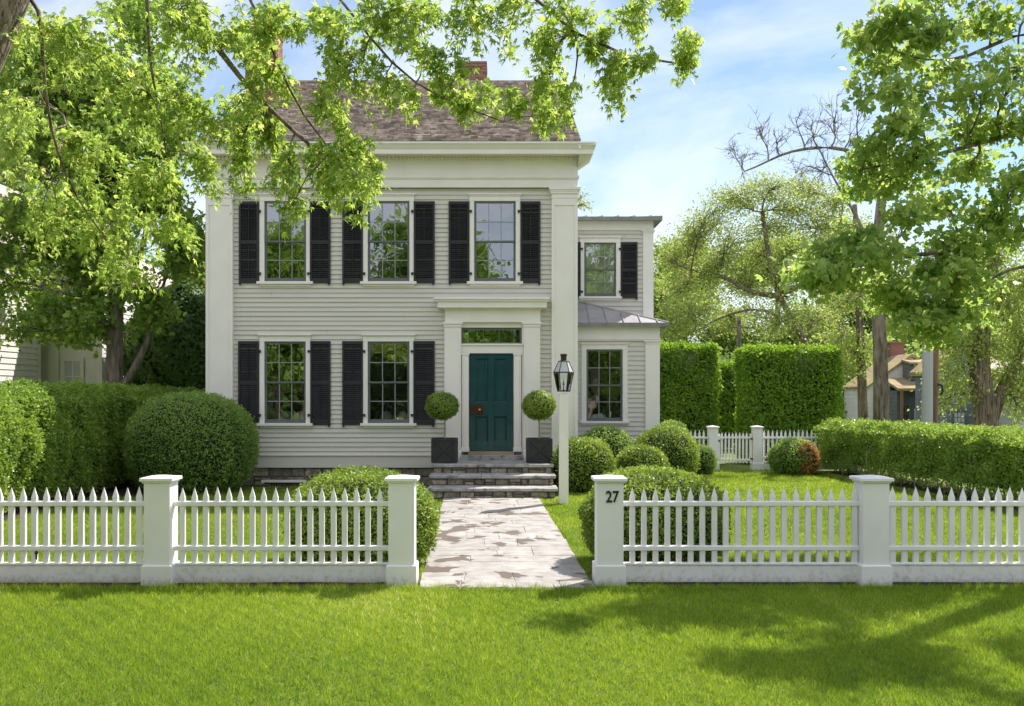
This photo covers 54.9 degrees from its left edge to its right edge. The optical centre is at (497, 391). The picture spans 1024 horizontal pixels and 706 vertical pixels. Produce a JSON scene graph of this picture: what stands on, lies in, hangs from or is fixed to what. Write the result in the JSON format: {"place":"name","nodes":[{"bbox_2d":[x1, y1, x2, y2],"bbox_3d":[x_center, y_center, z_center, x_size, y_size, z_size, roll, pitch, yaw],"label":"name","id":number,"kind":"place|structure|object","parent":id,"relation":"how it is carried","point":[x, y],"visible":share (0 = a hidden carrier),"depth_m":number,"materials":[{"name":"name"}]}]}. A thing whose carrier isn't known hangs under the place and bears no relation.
{"place":"outdoors","nodes":[
{"label":"outdoors","id":0,"kind":"place"},
{"bbox_2d":[0,184,171,384],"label":"neighbour house","id":1,"kind":"structure","parent":0,"point":[35,360],"depth_m":28.52,"materials":[{"name":"white paint"}]},
{"bbox_2d":[61,357,83,383],"bbox_3d":[-12.325,0.000,28.540,0.650,2.000,0.060,0,0,0],"label":"window","id":2,"kind":"structure","parent":1,"relation":"in","point":[72,368],"depth_m":28.53,"materials":[{"name":"white paint"}]},
{"bbox_2d":[420,497,594,589],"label":"path","id":3,"kind":"structure","parent":0,"point":[489,542],"depth_m":13.03,"materials":[{"name":"grey stone"}]},
{"bbox_2d":[0,448,1023,705],"bbox_3d":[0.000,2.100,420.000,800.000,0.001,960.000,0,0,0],"label":"ground","id":4,"kind":"structure","parent":0,"point":[730,466],"depth_m":8.16,"materials":[{"name":"green plant"}]},
{"bbox_2d":[0,71,54,199],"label":"broadleaf tree","id":5,"kind":"object","parent":4,"relation":"on","point":[17,183],"visible":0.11,"depth_m":51.03,"materials":[{"name":"green plant"}]},
{"bbox_2d":[64,186,157,268],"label":"broadleaf tree","id":6,"kind":"object","parent":4,"relation":"on","point":[150,246],"depth_m":54.48,"materials":[{"name":"green plant"}]},
{"bbox_2d":[123,278,205,389],"bbox_3d":[-9.663,-0.666,29.595,3.471,5.532,3.616,0,0,-29],"label":"evergreen tree","id":7,"kind":"object","parent":4,"relation":"on","point":[178,359],"visible":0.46,"depth_m":28.29,"materials":[{"name":"green plant"}]},
{"bbox_2d":[159,229,205,294],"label":"broadleaf tree","id":8,"kind":"object","parent":4,"relation":"on","point":[199,279],"visible":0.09,"depth_m":46.82,"materials":[{"name":"green plant"}]},
{"bbox_2d":[177,386,205,393],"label":"privet hedge","id":9,"kind":"object","parent":4,"relation":"on","point":[190,389],"visible":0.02,"depth_m":25.54,"materials":[{"name":"green plant"}]},
{"bbox_2d":[0,475,419,585],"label":"picket fence","id":10,"kind":"object","parent":4,"relation":"on","point":[160,547],"visible":0.98,"depth_m":10.74,"materials":[{"name":"white paint"}]},
{"bbox_2d":[0,577,420,588],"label":"planting bed","id":11,"kind":"object","parent":4,"relation":"on","point":[191,584],"visible":0.25,"depth_m":10.76,"materials":[{"name":"brown soil"}]},
{"bbox_2d":[4,475,426,520],"bbox_3d":[-5.725,2.092,19.300,8.550,0.001,13.400,0,0,0],"label":"planting bed","id":12,"kind":"object","parent":4,"relation":"on","point":[122,489],"depth_m":20.49,"materials":[{"name":"brown soil"}]},
{"bbox_2d":[0,377,184,512],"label":"privet hedge","id":13,"kind":"object","parent":12,"relation":"on","point":[54,437],"visible":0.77,"depth_m":18.61,"materials":[{"name":"green plant"}]},
{"bbox_2d":[0,0,223,384],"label":"broadleaf tree","id":14,"kind":"object","parent":12,"relation":"on","point":[88,311],"visible":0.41,"depth_m":24.40,"materials":[{"name":"green plant"}]},
{"bbox_2d":[120,389,260,494],"bbox_3d":[-6.497,1.043,20.913,2.872,2.211,2.818,0,0,0],"label":"boxwood bush","id":15,"kind":"object","parent":12,"relation":"on","point":[200,442],"visible":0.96,"depth_m":19.97,"materials":[{"name":"green plant"}]},
{"bbox_2d":[0,0,705,301],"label":"maple tree","id":16,"kind":"object","parent":4,"relation":"on","point":[270,20],"visible":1,"depth_m":8.04,"materials":[{"name":"green plant"}]},
{"bbox_2d":[281,465,441,563],"bbox_3d":[-1.667,1.518,12.092,1.980,1.262,1.963,0,0,0],"label":"boxwood bush","id":17,"kind":"object","parent":4,"relation":"on","point":[362,479],"visible":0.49,"depth_m":11.53,"materials":[{"name":"green plant"}]},
{"bbox_2d":[183,20,595,485],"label":"clapboard house","id":18,"kind":"structure","parent":4,"relation":"on","point":[334,342],"depth_m":22.02,"materials":[{"name":"white wood"}]},
{"bbox_2d":[256,334,312,427],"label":"window","id":19,"kind":"structure","parent":18,"relation":"in","point":[284,358],"depth_m":22.23,"materials":[{"name":"clear glass"}]},
{"bbox_2d":[256,193,313,286],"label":"window","id":20,"kind":"structure","parent":18,"relation":"in","point":[282,264],"depth_m":22.41,"materials":[{"name":"beige paint"}]},
{"bbox_2d":[360,193,416,286],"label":"window","id":21,"kind":"structure","parent":18,"relation":"in","point":[388,248],"depth_m":22.84,"materials":[{"name":"beige paint"}]},
{"bbox_2d":[360,334,416,427],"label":"window","id":22,"kind":"structure","parent":18,"relation":"in","point":[387,358],"depth_m":22.23,"materials":[{"name":"beige paint"}]},
{"bbox_2d":[469,353,512,450],"bbox_3d":[-0.148,0.230,22.000,0.974,2.189,0.140,0,0,0],"label":"door","id":23,"kind":"structure","parent":18,"relation":"in","point":[490,374],"depth_m":22.02,"materials":[{"name":"teal paint"}]},
{"bbox_2d":[467,193,522,286],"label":"window","id":24,"kind":"structure","parent":18,"relation":"in","point":[494,219],"depth_m":22.64,"materials":[{"name":"clear glass"}]},
{"bbox_2d":[427,460,557,497],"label":"stone steps","id":25,"kind":"structure","parent":4,"relation":"on","point":[495,478],"depth_m":19.92,"materials":[{"name":"grey stone"}]},
{"bbox_2d":[424,391,459,462],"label":"potted topiary","id":26,"kind":"object","parent":25,"relation":"on","point":[443,405],"visible":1,"depth_m":20.82,"materials":[{"name":"plant"}]},
{"bbox_2d":[520,390,557,462],"bbox_3d":[0.879,0.714,21.064,0.811,1.563,0.781,0,0,0],"label":"potted topiary","id":27,"kind":"object","parent":25,"relation":"on","point":[538,405],"visible":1,"depth_m":20.82,"materials":[{"name":"plant"}]},
{"bbox_2d":[4,469,1017,580],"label":"grass","id":28,"kind":"structure","parent":4,"relation":"on","point":[766,474],"depth_m":15.95,"materials":[{"name":"green plant"}]},
{"bbox_2d":[553,354,573,503],"bbox_3d":[1.237,0.690,18.500,0.394,2.821,0.343,0,0,0],"label":"lamp post","id":29,"kind":"object","parent":4,"relation":"on","point":[563,365],"visible":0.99,"depth_m":18.41,"materials":[{"name":"beige paint"}]},
{"bbox_2d":[578,187,597,213],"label":"spring tree","id":30,"kind":"object","parent":4,"relation":"on","point":[583,203],"visible":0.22,"depth_m":41.99,"materials":[{"name":"green plant"}]},
{"bbox_2d":[578,215,668,443],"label":"house wing","id":31,"kind":"structure","parent":4,"relation":"on","point":[620,327],"depth_m":25.70,"materials":[{"name":"white wood"}]},
{"bbox_2d":[579,236,621,299],"bbox_3d":[2.678,-3.234,25.775,1.126,1.674,0.170,0,0,0],"label":"window","id":32,"kind":"structure","parent":31,"relation":"in","point":[585,240],"depth_m":25.76,"materials":[{"name":"paint"}]},
{"bbox_2d":[580,343,628,424],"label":"window","id":33,"kind":"structure","parent":31,"relation":"in","point":[604,366],"depth_m":25.58,"materials":[{"name":"paint"}]},
{"bbox_2d":[569,474,719,493],"bbox_3d":[3.382,2.092,23.064,3.627,0.001,6.543,0,0,13],"label":"planting bed","id":34,"kind":"object","parent":4,"relation":"on","point":[588,492],"visible":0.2,"depth_m":20.70,"materials":[{"name":"brown soil"}]},
{"bbox_2d":[550,435,616,492],"bbox_3d":[1.798,1.519,20.919,1.493,1.254,1.460,0,0,0],"label":"boxwood bush","id":35,"kind":"object","parent":34,"relation":"on","point":[589,457],"visible":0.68,"depth_m":20.42,"materials":[{"name":"green plant"}]},
{"bbox_2d":[581,425,634,459],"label":"boxwood bush","id":36,"kind":"object","parent":34,"relation":"on","point":[616,439],"visible":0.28,"depth_m":22.89,"materials":[{"name":"green plant"}]},
{"bbox_2d":[615,442,669,470],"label":"boxwood bush","id":37,"kind":"object","parent":34,"relation":"on","point":[637,454],"visible":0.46,"depth_m":21.55,"materials":[{"name":"green plant"}]},
{"bbox_2d":[633,423,700,474],"bbox_3d":[3.938,1.431,23.210,1.724,1.425,1.704,0,0,0],"label":"boxwood bush","id":38,"kind":"object","parent":34,"relation":"on","point":[680,448],"visible":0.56,"depth_m":22.66,"materials":[{"name":"green plant"}]},
{"bbox_2d":[660,419,689,438],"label":"boxwood bush","id":39,"kind":"object","parent":34,"relation":"on","point":[673,422],"visible":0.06,"depth_m":25.49,"materials":[{"name":"green plant"}]},
{"bbox_2d":[696,443,717,473],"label":"boxwood bush","id":40,"kind":"object","parent":34,"relation":"on","point":[708,461],"visible":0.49,"depth_m":24.96,"materials":[{"name":"green plant"}]},
{"bbox_2d":[576,463,732,561],"bbox_3d":[1.912,1.500,12.043,1.936,1.287,1.915,0,0,0],"label":"boxwood bush","id":41,"kind":"object","parent":4,"relation":"on","point":[640,478],"visible":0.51,"depth_m":11.46,"materials":[{"name":"green plant"}]},
{"bbox_2d":[660,339,723,458],"bbox_3d":[5.062,0.259,28.906,2.996,3.687,1.699,0,0,0],"label":"hornbeam hedge","id":42,"kind":"object","parent":4,"relation":"on","point":[690,377],"visible":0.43,"depth_m":28.33,"materials":[{"name":"green plant"}]},
{"bbox_2d":[653,260,732,343],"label":"broadleaf tree","id":43,"kind":"object","parent":4,"relation":"on","point":[657,293],"visible":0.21,"depth_m":61.10,"materials":[{"name":"green plant"}]},
{"bbox_2d":[653,225,738,342],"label":"broadleaf tree","id":44,"kind":"object","parent":4,"relation":"on","point":[656,250],"visible":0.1,"depth_m":65.34,"materials":[{"name":"green plant"}]},
{"bbox_2d":[716,358,736,449],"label":"hornbeam hedge","id":45,"kind":"object","parent":4,"relation":"on","point":[726,399],"visible":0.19,"depth_m":35.03,"materials":[{"name":"green plant"}]},
{"bbox_2d":[689,294,776,358],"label":"broadleaf tree","id":46,"kind":"object","parent":4,"relation":"on","point":[729,342],"visible":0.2,"depth_m":63.18,"materials":[{"name":"green plant"}]},
{"bbox_2d":[729,317,748,348],"bbox_3d":[9.547,-0.432,39.000,0.800,5.064,0.220,0,0,0],"label":"utility pole","id":47,"kind":"object","parent":4,"relation":"on","point":[738,326],"visible":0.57,"depth_m":38.92,"materials":[{"name":"brown wood"}]},
{"bbox_2d":[653,165,857,344],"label":"spring tree","id":48,"kind":"object","parent":4,"relation":"on","point":[714,271],"visible":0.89,"depth_m":43.69,"materials":[{"name":"green plant"}]},
{"bbox_2d":[716,219,823,313],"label":"broadleaf tree","id":49,"kind":"object","parent":4,"relation":"on","point":[788,250],"visible":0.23,"depth_m":66.90,"materials":[{"name":"green plant"}]},
{"bbox_2d":[690,426,861,470],"bbox_3d":[6.433,1.499,26.300,6.478,1.202,0.300,0,0,0],"label":"picket fence","id":50,"kind":"object","parent":4,"relation":"on","point":[758,463],"visible":0.3,"depth_m":26.18,"materials":[{"name":"white paint"}]},
{"bbox_2d":[718,432,752,462],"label":"garden gate","id":51,"kind":"structure","parent":50,"relation":"attached to","point":[740,459],"depth_m":26.28,"materials":[{"name":"white paint"}]},
{"bbox_2d":[731,341,846,463],"bbox_3d":[8.536,0.307,28.906,3.192,3.579,1.667,0,0,0],"label":"hornbeam hedge","id":52,"kind":"object","parent":4,"relation":"on","point":[788,388],"visible":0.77,"depth_m":28.33,"materials":[{"name":"green plant"}]},
{"bbox_2d":[729,294,855,350],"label":"broadleaf tree","id":53,"kind":"object","parent":4,"relation":"on","point":[784,340],"visible":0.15,"depth_m":60.76,"materials":[{"name":"green plant"}]},
{"bbox_2d":[766,436,822,474],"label":"boxwood bush","id":54,"kind":"object","parent":4,"relation":"on","point":[794,455],"visible":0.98,"depth_m":24.74,"materials":[{"name":"green plant"}]},
{"bbox_2d":[587,570,1023,588],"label":"planting bed","id":55,"kind":"object","parent":4,"relation":"on","point":[788,583],"visible":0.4,"depth_m":10.76,"materials":[{"name":"brown soil"}]},
{"bbox_2d":[591,475,1023,585],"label":"picket fence","id":56,"kind":"object","parent":55,"relation":"on","point":[873,547],"visible":0.99,"depth_m":10.74,"materials":[{"name":"white paint"}]},
{"bbox_2d":[718,344,921,417],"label":"shrubbery","id":57,"kind":"object","parent":4,"relation":"on","point":[726,355],"visible":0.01,"depth_m":55.04,"materials":[{"name":"green plant"}]},
{"bbox_2d":[795,208,870,349],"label":"broadleaf tree","id":58,"kind":"object","parent":4,"relation":"on","point":[852,263],"visible":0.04,"depth_m":59.78,"materials":[{"name":"green plant"}]},
{"bbox_2d":[718,70,951,421],"bbox_3d":[10.287,-3.884,30.059,7.449,11.968,2.125,0,0,0],"label":"bare tree","id":59,"kind":"object","parent":4,"relation":"on","point":[880,387],"visible":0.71,"depth_m":29.90,"materials":[{"name":"grey plant"}]},
{"bbox_2d":[813,293,892,353],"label":"broadleaf tree","id":60,"kind":"object","parent":4,"relation":"on","point":[867,321],"visible":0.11,"depth_m":65.21,"materials":[{"name":"green plant"}]},
{"bbox_2d":[802,204,910,419],"bbox_3d":[12.649,-2.251,34.020,4.173,8.715,3.048,0,0,0],"label":"slender tree","id":61,"kind":"object","parent":4,"relation":"on","point":[859,347],"visible":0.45,"depth_m":33.87,"materials":[{"name":"green plant"}]},
{"bbox_2d":[843,325,918,364],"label":"broadleaf tree","id":62,"kind":"object","parent":4,"relation":"on","point":[890,339],"visible":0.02,"depth_m":59.38,"materials":[{"name":"green plant"}]},
{"bbox_2d":[843,342,920,420],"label":"neighbour house","id":63,"kind":"structure","parent":4,"relation":"on","point":[895,350],"depth_m":51.69,"materials":[{"name":"white paint"}]},
{"bbox_2d":[888,359,921,421],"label":"neighbour house","id":64,"kind":"structure","parent":4,"relation":"on","point":[901,399],"depth_m":48.22,"materials":[{"name":"grey"}]},
{"bbox_2d":[903,403,910,421],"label":"window","id":65,"kind":"structure","parent":64,"relation":"in","point":[906,414],"depth_m":48.15,"materials":[{"name":"grey"}]},
{"bbox_2d":[910,366,915,379],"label":"window","id":66,"kind":"structure","parent":64,"relation":"in","point":[911,367],"depth_m":49.04,"materials":[{"name":"grey"}]},
{"bbox_2d":[863,266,955,340],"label":"broadleaf tree","id":67,"kind":"object","parent":4,"relation":"on","point":[913,291],"visible":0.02,"depth_m":69.38,"materials":[{"name":"green plant"}]},
{"bbox_2d":[816,471,1017,512],"bbox_3d":[9.400,2.092,20.050,1.794,0.001,12.290,0,0,-5],"label":"planting bed","id":68,"kind":"object","parent":4,"relation":"on","point":[918,487],"visible":0.33,"depth_m":21.57,"materials":[{"name":"brown soil"}]},
{"bbox_2d":[754,0,1023,355],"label":"maple tree","id":69,"kind":"object","parent":68,"relation":"on","point":[828,266],"visible":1,"depth_m":13.53,"materials":[{"name":"green plant"}]},
{"bbox_2d":[812,415,1023,507],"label":"privet hedge","id":70,"kind":"object","parent":68,"relation":"on","point":[980,456],"visible":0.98,"depth_m":20.60,"materials":[{"name":"green plant"}]},
{"bbox_2d":[915,255,938,423],"bbox_3d":[12.692,-1.050,29.000,0.800,6.303,0.330,0,0,0],"label":"utility pole","id":71,"kind":"object","parent":4,"relation":"on","point":[927,390],"visible":0.31,"depth_m":28.88,"materials":[{"name":"grey wood"}]},
{"bbox_2d":[904,244,965,325],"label":"broadleaf tree","id":72,"kind":"object","parent":4,"relation":"on","point":[922,258],"depth_m":71.73,"materials":[{"name":"green plant"}]},
{"bbox_2d":[933,293,943,423],"bbox_3d":[13.078,-0.900,29.277,0.800,6.002,0.215,0,0,0],"label":"utility pole","id":73,"kind":"object","parent":4,"relation":"on","point":[935,382],"visible":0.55,"depth_m":29.23,"materials":[{"name":"brown wood"}]},
{"bbox_2d":[867,321,1019,356],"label":"shrubbery","id":74,"kind":"object","parent":4,"relation":"on","point":[907,342],"visible":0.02,"depth_m":62.66,"materials":[{"name":"green plant"}]},
{"bbox_2d":[909,341,997,425],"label":"neighbour house","id":75,"kind":"structure","parent":4,"relation":"on","point":[965,419],"depth_m":42.99,"materials":[{"name":"grey"}]},
{"bbox_2d":[952,410,966,425],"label":"window","id":76,"kind":"structure","parent":75,"relation":"in","point":[956,416],"depth_m":42.97,"materials":[{"name":"grey glass"}]},
{"bbox_2d":[907,231,1023,428],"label":"willow tree","id":77,"kind":"object","parent":4,"relation":"on","point":[988,402],"visible":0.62,"depth_m":30.78,"materials":[{"name":"green plant"}]},
{"bbox_2d":[941,322,1022,361],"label":"broadleaf tree","id":78,"kind":"object","parent":4,"relation":"on","point":[998,345],"visible":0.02,"depth_m":56.53,"materials":[{"name":"green plant"}]},
{"bbox_2d":[991,362,1023,428],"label":"neighbour house","id":79,"kind":"structure","parent":4,"relation":"on","point":[1003,420],"depth_m":40.68,"materials":[{"name":"grey"}]},
{"bbox_2d":[994,261,1023,337],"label":"broadleaf tree","id":80,"kind":"object","parent":4,"relation":"on","point":[1002,314],"visible":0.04,"depth_m":68.96,"materials":[{"name":"green plant"}]},
{"bbox_2d":[1,0,1023,342],"label":"sky","id":81,"kind":"structure","parent":0,"point":[773,56],"materials":[{"name":"blue"}]}
]}

